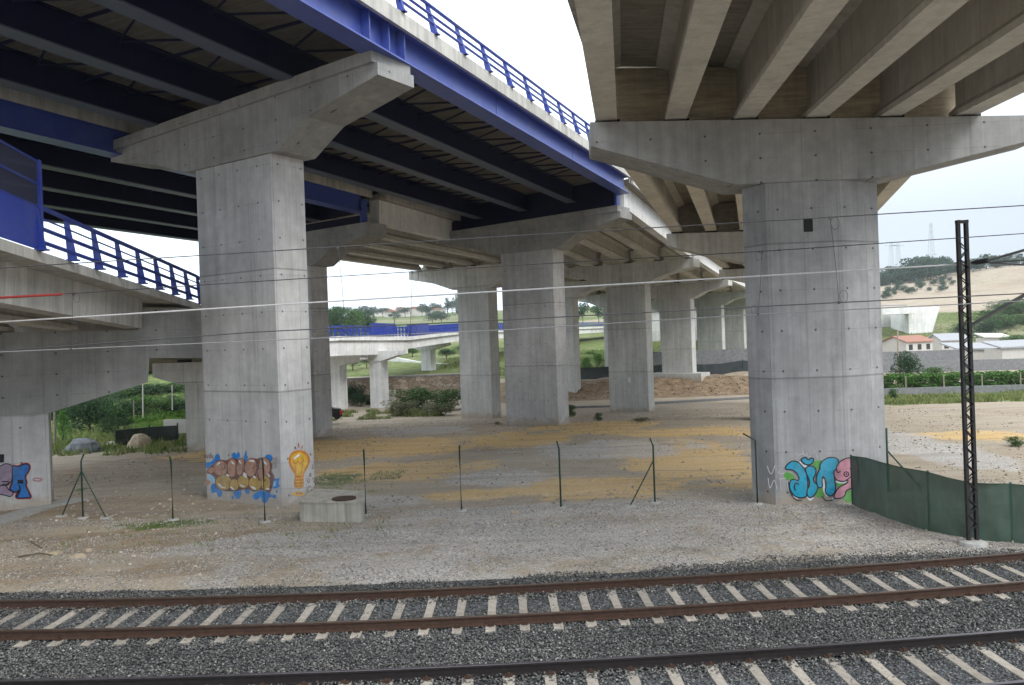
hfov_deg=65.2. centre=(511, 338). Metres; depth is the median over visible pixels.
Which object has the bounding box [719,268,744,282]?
bridge pier
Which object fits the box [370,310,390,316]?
house
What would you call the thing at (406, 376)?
wall coping
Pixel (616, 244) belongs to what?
concrete viaduct span
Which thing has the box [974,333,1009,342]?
farm shed
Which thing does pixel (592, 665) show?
railway track
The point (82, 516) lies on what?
fence post
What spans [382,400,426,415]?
shrub
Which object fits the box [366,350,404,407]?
bridge pier
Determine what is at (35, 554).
stick
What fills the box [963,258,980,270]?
ridge tree
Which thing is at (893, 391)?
shrub
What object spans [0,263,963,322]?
feeder cable
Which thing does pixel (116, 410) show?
garden tree
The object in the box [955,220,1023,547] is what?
catenary mast
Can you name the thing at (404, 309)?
distant tree
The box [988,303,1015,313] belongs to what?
slope bush
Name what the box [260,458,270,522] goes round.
fence post
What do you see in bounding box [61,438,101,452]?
rock
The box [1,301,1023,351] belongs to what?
contact wire
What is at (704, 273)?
concrete viaduct span
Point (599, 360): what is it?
shrub
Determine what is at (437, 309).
house
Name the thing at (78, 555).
rock
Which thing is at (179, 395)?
garden tree
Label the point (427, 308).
distant tree
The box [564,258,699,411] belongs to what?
bridge pier
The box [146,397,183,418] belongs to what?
garden tree
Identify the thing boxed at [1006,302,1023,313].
slope bush
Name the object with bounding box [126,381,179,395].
garden tree
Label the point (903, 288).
slope tree
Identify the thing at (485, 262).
concrete viaduct span
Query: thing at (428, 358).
bridge pier
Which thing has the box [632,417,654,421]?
weed tuft
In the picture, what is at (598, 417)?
weed tuft
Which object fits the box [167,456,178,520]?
fence post
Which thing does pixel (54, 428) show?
pole
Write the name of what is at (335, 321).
broadleaf tree
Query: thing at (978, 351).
farm shed
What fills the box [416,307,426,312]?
distant tree
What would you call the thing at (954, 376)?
grape vine
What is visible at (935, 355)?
building wall
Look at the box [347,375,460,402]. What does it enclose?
stone wall
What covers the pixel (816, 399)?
bridge pier
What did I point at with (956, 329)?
broadleaf tree
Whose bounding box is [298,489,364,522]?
manhole box
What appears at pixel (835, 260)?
dropper wire
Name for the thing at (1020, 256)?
ridge tree
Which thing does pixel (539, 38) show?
sky
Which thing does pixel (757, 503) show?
fence post
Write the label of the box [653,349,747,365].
retaining wall
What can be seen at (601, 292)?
concrete viaduct span
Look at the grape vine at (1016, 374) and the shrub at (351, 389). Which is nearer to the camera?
the grape vine at (1016, 374)
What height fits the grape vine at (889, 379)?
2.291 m
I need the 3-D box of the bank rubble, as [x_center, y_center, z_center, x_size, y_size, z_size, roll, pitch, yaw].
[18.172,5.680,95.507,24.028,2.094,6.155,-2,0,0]
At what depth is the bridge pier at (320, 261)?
47.88 m
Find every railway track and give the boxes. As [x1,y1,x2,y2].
[0,552,1023,647]
[0,628,1023,684]
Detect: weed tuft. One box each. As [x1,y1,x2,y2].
[569,404,575,416]
[593,413,602,420]
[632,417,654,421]
[1002,436,1023,446]
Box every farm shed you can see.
[939,343,996,359]
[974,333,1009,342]
[982,339,1023,358]
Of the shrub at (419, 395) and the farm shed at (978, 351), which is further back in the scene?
the farm shed at (978, 351)
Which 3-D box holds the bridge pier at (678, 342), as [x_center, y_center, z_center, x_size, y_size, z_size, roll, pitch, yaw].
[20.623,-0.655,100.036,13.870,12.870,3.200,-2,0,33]
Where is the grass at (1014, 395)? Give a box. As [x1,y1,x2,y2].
[51,388,1023,455]
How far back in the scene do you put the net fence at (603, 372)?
104.47 m
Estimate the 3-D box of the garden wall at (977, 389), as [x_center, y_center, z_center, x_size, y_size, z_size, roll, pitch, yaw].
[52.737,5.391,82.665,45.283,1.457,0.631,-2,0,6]
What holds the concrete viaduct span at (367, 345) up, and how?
on the bridge pier at (378, 373)
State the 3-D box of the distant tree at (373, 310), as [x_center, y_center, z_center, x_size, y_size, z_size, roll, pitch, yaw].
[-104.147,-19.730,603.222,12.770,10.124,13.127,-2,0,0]
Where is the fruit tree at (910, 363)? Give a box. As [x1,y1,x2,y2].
[889,350,924,374]
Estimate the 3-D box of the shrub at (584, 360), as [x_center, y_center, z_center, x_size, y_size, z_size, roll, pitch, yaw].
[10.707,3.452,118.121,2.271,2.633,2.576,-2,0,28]
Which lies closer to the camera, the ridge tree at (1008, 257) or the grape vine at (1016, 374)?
the grape vine at (1016, 374)
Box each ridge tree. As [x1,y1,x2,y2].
[880,266,906,284]
[880,270,888,285]
[880,273,896,285]
[895,256,932,280]
[903,271,919,282]
[909,255,948,280]
[911,264,926,279]
[940,256,954,270]
[940,261,954,275]
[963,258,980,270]
[978,253,993,268]
[993,259,1003,267]
[1002,253,1013,260]
[1007,257,1019,265]
[1014,253,1023,265]
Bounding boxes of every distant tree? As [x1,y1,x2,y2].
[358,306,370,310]
[365,306,381,318]
[376,308,389,316]
[388,311,400,323]
[398,307,411,316]
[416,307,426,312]
[421,305,432,319]
[423,313,440,322]
[429,303,437,308]
[432,311,451,321]
[442,302,453,314]
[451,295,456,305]
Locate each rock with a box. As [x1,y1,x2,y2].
[46,551,63,555]
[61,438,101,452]
[69,553,86,558]
[127,434,151,447]
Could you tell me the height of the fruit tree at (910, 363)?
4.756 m
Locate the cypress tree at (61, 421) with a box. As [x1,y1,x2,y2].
[52,410,76,442]
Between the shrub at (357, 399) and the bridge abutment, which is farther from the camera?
the bridge abutment
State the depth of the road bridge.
231.21 m
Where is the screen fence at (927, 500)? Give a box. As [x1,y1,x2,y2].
[850,455,1023,543]
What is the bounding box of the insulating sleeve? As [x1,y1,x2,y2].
[0,293,62,298]
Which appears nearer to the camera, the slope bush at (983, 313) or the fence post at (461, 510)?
the fence post at (461, 510)
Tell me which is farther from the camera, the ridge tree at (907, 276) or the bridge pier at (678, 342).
the ridge tree at (907, 276)
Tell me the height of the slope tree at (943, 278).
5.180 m
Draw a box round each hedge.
[99,416,136,433]
[130,413,167,428]
[163,409,185,419]
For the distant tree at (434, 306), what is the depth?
657.21 m
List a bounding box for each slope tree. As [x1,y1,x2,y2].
[882,292,892,297]
[889,287,898,291]
[899,285,906,290]
[907,286,917,292]
[915,282,925,288]
[928,279,938,285]
[936,280,946,285]
[937,275,947,281]
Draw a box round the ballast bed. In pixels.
[0,554,1023,684]
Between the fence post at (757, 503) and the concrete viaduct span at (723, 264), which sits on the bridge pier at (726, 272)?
the concrete viaduct span at (723, 264)
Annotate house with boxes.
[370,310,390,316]
[384,310,401,316]
[395,308,409,316]
[408,306,424,315]
[430,308,445,313]
[882,335,934,351]
[928,333,966,349]
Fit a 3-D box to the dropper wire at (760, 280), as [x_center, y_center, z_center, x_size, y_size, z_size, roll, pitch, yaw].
[4.777,-1.091,15.600,0.269,1.260,0.030,-2,0,0]
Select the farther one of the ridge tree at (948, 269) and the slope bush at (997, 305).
the ridge tree at (948, 269)
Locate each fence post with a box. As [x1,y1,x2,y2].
[56,454,111,518]
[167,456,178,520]
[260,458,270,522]
[363,449,371,515]
[456,445,466,511]
[556,441,566,508]
[624,438,659,506]
[743,433,762,504]
[885,428,903,467]
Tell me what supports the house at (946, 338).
on the ground at (998, 283)
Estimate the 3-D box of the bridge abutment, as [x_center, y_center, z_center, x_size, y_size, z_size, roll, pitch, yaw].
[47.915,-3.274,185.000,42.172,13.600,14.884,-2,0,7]
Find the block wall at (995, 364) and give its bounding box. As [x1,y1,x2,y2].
[883,358,1023,372]
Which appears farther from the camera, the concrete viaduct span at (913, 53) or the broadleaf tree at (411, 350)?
the broadleaf tree at (411, 350)
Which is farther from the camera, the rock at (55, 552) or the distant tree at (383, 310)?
the distant tree at (383, 310)
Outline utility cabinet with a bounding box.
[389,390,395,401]
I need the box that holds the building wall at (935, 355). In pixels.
[883,350,959,361]
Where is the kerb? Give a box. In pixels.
[570,396,748,407]
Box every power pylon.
[885,243,893,265]
[893,243,903,265]
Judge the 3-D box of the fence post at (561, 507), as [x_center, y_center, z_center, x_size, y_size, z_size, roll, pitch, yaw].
[1.458,4.149,24.365,0.380,2.096,0.361,-2,0,0]
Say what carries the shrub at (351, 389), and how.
on the ground at (998, 283)
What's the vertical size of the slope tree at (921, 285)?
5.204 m
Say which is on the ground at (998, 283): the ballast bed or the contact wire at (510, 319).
the ballast bed
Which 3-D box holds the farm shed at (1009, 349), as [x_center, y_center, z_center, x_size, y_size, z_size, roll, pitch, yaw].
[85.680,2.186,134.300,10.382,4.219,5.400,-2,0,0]
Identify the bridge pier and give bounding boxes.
[0,308,201,510]
[111,50,413,507]
[152,359,205,451]
[306,222,386,437]
[330,355,367,409]
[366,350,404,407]
[409,263,501,417]
[413,342,450,370]
[439,205,631,425]
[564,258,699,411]
[564,280,605,392]
[578,294,608,366]
[589,113,1023,504]
[650,279,731,381]
[651,300,661,350]
[666,230,743,263]
[694,290,745,349]
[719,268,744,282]
[724,298,746,348]
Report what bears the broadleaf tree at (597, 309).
on the ground at (998, 283)
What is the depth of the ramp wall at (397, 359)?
145.04 m
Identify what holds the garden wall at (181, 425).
on the ground at (998, 283)
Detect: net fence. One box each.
[115,423,178,444]
[580,359,747,378]
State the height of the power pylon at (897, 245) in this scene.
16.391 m
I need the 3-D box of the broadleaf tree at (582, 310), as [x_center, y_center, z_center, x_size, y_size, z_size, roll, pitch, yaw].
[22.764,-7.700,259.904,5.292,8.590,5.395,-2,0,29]
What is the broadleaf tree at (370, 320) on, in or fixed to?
on the ground at (998, 283)
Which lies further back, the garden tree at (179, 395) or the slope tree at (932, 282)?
the slope tree at (932, 282)
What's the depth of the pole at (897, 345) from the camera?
117.92 m
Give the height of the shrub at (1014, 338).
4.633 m
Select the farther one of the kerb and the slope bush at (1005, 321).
the slope bush at (1005, 321)
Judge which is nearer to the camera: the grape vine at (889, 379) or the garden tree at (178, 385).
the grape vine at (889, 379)
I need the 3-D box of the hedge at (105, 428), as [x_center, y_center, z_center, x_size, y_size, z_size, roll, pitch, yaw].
[-27.544,6.153,55.998,2.592,1.500,0.862,-2,0,-4]
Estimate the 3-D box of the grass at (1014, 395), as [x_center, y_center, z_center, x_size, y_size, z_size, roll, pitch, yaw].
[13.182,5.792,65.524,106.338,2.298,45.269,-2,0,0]
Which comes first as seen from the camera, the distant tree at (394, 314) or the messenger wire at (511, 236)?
the messenger wire at (511, 236)
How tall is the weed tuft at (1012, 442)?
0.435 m
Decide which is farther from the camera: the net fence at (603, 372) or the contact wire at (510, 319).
the net fence at (603, 372)
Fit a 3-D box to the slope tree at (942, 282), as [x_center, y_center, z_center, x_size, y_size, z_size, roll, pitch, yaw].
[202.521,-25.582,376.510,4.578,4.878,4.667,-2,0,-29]
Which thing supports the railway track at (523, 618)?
on the ballast bed
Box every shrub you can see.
[347,381,365,405]
[350,391,370,406]
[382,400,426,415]
[387,386,439,409]
[419,401,458,415]
[429,388,460,409]
[580,355,592,367]
[589,349,604,365]
[888,389,898,397]
[922,366,952,383]
[999,334,1023,339]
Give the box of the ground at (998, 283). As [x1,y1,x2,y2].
[0,265,1023,592]
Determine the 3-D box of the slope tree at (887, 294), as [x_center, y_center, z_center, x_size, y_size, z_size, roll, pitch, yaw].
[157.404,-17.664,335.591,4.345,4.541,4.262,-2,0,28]
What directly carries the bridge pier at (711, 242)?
on the ground at (998, 283)
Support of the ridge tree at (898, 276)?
on the ground at (998, 283)
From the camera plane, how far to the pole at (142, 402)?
59.95 m
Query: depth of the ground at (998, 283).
27.69 m
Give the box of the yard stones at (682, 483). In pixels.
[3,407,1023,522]
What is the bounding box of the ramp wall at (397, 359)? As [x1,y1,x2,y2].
[388,357,445,363]
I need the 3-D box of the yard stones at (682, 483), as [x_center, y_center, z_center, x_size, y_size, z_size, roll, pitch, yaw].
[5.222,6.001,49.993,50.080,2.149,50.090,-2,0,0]
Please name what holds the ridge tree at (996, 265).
on the ground at (998, 283)
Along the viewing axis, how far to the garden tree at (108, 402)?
70.46 m
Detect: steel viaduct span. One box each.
[0,0,631,230]
[0,86,372,241]
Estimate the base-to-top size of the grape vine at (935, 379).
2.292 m
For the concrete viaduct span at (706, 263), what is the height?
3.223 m
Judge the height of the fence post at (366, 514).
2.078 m
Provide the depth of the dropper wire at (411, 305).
15.60 m
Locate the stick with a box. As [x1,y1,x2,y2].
[18,553,51,556]
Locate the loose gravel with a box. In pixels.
[0,476,1023,591]
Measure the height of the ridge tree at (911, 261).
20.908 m
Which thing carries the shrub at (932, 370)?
on the ground at (998, 283)
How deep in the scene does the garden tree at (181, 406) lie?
71.40 m
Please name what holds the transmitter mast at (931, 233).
on the ground at (998, 283)
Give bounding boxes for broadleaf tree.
[51,407,85,427]
[64,398,121,431]
[328,304,341,335]
[328,307,349,336]
[337,308,367,335]
[348,361,362,370]
[357,310,376,335]
[408,348,420,356]
[437,348,455,358]
[578,303,589,319]
[590,306,602,323]
[950,323,974,335]
[964,319,1010,340]
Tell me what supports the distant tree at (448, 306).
on the ground at (998, 283)
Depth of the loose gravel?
20.40 m
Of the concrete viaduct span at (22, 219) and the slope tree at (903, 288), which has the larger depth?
the slope tree at (903, 288)
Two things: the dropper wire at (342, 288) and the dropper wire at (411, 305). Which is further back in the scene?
the dropper wire at (411, 305)
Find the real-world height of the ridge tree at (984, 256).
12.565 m
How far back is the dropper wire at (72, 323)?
15.60 m
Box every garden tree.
[85,395,129,423]
[91,402,133,425]
[97,392,123,401]
[98,384,148,398]
[109,396,151,424]
[125,394,160,422]
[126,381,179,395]
[145,399,165,417]
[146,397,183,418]
[149,383,184,390]
[154,392,183,415]
[164,398,185,415]
[174,390,184,398]
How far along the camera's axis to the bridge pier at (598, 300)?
120.61 m
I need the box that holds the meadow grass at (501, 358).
[429,312,1023,375]
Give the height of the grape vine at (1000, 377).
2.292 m
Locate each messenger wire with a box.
[0,205,1023,267]
[64,233,1023,293]
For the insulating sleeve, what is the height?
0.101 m
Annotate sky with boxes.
[0,0,1023,315]
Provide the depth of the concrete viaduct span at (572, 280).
99.93 m
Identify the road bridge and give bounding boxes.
[881,304,939,333]
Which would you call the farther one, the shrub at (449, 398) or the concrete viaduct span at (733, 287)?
the concrete viaduct span at (733, 287)
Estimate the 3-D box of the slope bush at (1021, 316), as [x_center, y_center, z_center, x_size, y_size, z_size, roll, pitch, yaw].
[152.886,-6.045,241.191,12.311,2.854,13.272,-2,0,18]
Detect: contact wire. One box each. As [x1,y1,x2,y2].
[0,293,1023,351]
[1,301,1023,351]
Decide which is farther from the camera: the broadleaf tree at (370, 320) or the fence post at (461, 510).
the broadleaf tree at (370, 320)
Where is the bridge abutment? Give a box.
[651,299,696,341]
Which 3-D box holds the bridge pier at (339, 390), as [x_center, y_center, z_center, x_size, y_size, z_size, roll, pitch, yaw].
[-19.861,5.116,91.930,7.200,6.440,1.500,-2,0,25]
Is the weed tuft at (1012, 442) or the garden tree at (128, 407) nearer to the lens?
the weed tuft at (1012, 442)
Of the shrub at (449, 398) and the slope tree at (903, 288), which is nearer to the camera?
the shrub at (449, 398)
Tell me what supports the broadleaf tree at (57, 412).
on the ground at (998, 283)
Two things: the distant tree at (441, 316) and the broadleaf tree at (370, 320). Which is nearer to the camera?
the broadleaf tree at (370, 320)
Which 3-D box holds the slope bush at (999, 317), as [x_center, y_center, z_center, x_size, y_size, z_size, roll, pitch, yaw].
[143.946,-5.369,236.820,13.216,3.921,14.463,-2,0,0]
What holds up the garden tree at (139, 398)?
on the ground at (998, 283)
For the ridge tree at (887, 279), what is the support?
on the ground at (998, 283)
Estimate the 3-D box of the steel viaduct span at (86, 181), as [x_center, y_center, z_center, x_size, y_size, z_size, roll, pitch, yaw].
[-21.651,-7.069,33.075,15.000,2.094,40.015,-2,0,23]
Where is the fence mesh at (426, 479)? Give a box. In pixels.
[82,440,756,519]
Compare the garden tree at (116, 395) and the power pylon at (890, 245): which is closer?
the garden tree at (116, 395)
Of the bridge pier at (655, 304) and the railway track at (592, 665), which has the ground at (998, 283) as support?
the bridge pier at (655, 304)
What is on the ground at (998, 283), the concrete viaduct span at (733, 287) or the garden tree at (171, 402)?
the garden tree at (171, 402)
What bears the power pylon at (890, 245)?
on the ground at (998, 283)
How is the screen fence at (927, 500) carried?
on the ground at (998, 283)
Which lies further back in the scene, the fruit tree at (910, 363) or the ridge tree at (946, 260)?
the ridge tree at (946, 260)
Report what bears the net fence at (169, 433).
on the ground at (998, 283)
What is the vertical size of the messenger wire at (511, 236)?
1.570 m
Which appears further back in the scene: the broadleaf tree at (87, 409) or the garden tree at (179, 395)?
the garden tree at (179, 395)
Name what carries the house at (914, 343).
on the ground at (998, 283)
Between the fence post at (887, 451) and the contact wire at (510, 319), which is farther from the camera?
the fence post at (887, 451)
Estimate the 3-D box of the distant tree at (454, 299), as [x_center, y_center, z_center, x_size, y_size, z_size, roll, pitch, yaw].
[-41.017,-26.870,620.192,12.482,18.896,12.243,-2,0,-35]
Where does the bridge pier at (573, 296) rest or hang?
on the ground at (998, 283)
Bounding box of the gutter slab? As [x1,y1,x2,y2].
[0,498,87,525]
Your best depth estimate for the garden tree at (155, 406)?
69.90 m
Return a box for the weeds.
[26,469,407,557]
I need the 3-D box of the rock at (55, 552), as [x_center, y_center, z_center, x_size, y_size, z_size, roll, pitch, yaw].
[-11.950,5.592,20.862,0.486,0.090,0.358,-2,0,-18]
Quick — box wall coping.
[347,374,459,379]
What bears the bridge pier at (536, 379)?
on the ground at (998, 283)
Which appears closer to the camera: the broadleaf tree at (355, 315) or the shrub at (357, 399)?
the shrub at (357, 399)
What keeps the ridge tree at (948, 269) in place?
on the ground at (998, 283)
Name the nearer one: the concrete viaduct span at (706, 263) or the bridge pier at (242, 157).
the bridge pier at (242, 157)
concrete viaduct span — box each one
[0,139,201,370]
[307,193,500,270]
[329,322,603,355]
[421,254,592,279]
[563,178,690,266]
[564,277,605,293]
[567,0,1023,120]
[573,245,721,280]
[588,290,652,299]
[615,66,954,232]
[656,269,744,291]
[707,257,744,268]
[711,283,744,291]
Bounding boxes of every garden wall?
[163,419,185,432]
[884,384,1023,394]
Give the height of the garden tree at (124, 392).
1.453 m
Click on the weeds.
(350, 480)
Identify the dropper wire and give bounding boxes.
[70,293,79,349]
[337,246,353,328]
[409,271,418,334]
[751,250,762,314]
[829,216,847,303]
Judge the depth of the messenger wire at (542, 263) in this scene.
15.59 m
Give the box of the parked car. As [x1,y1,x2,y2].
[332,407,342,418]
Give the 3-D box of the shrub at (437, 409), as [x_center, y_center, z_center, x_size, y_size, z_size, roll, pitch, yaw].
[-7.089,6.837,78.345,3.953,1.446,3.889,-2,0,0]
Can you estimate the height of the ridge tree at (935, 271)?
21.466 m
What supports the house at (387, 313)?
on the ground at (998, 283)
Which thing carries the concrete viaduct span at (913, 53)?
on the bridge pier at (816, 399)
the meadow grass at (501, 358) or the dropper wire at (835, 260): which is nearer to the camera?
the dropper wire at (835, 260)
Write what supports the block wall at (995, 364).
on the ground at (998, 283)
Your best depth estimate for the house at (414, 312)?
632.92 m
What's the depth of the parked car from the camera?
69.48 m
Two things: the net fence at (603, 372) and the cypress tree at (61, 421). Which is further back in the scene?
the net fence at (603, 372)
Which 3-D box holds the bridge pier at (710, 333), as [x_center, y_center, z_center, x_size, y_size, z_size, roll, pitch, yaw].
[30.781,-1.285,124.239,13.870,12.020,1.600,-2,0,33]
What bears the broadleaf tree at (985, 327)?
on the ground at (998, 283)
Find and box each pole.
[53,412,56,442]
[142,384,143,417]
[897,330,898,371]
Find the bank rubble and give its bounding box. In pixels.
[570,376,748,398]
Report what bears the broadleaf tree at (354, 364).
on the ground at (998, 283)
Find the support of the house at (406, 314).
on the ground at (998, 283)
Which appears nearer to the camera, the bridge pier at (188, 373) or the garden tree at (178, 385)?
the bridge pier at (188, 373)
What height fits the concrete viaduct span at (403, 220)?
1.936 m
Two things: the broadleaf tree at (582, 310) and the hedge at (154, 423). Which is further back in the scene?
the broadleaf tree at (582, 310)
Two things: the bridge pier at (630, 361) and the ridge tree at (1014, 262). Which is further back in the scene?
the ridge tree at (1014, 262)
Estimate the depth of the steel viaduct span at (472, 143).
27.07 m
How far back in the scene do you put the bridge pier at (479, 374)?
72.16 m
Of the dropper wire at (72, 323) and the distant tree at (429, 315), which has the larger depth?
the distant tree at (429, 315)
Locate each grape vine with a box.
[883,373,917,387]
[910,372,950,387]
[942,371,984,386]
[976,370,1015,385]
[1009,369,1023,384]
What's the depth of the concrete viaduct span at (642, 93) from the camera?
24.82 m
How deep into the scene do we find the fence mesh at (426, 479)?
24.43 m
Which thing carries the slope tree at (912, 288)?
on the ground at (998, 283)
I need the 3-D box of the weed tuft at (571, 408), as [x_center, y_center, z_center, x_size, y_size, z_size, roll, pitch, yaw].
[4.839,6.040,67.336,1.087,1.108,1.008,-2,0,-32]
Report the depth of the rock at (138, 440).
47.11 m
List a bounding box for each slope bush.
[972,309,1005,317]
[972,314,1023,326]
[983,300,1018,308]
[985,318,1018,326]
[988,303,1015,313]
[1002,314,1023,322]
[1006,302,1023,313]
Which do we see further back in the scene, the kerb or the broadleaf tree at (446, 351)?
the broadleaf tree at (446, 351)
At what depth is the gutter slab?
26.66 m
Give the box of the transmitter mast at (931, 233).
[926,223,936,257]
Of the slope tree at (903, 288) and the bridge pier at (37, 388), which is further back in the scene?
the slope tree at (903, 288)
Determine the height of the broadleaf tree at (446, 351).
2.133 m
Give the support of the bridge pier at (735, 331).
on the ground at (998, 283)
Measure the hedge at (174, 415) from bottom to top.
1.671 m
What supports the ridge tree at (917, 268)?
on the ground at (998, 283)
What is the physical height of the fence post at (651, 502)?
2.059 m
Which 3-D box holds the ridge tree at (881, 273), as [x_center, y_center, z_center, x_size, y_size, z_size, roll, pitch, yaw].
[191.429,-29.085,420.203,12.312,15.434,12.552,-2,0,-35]
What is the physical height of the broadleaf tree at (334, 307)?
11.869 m

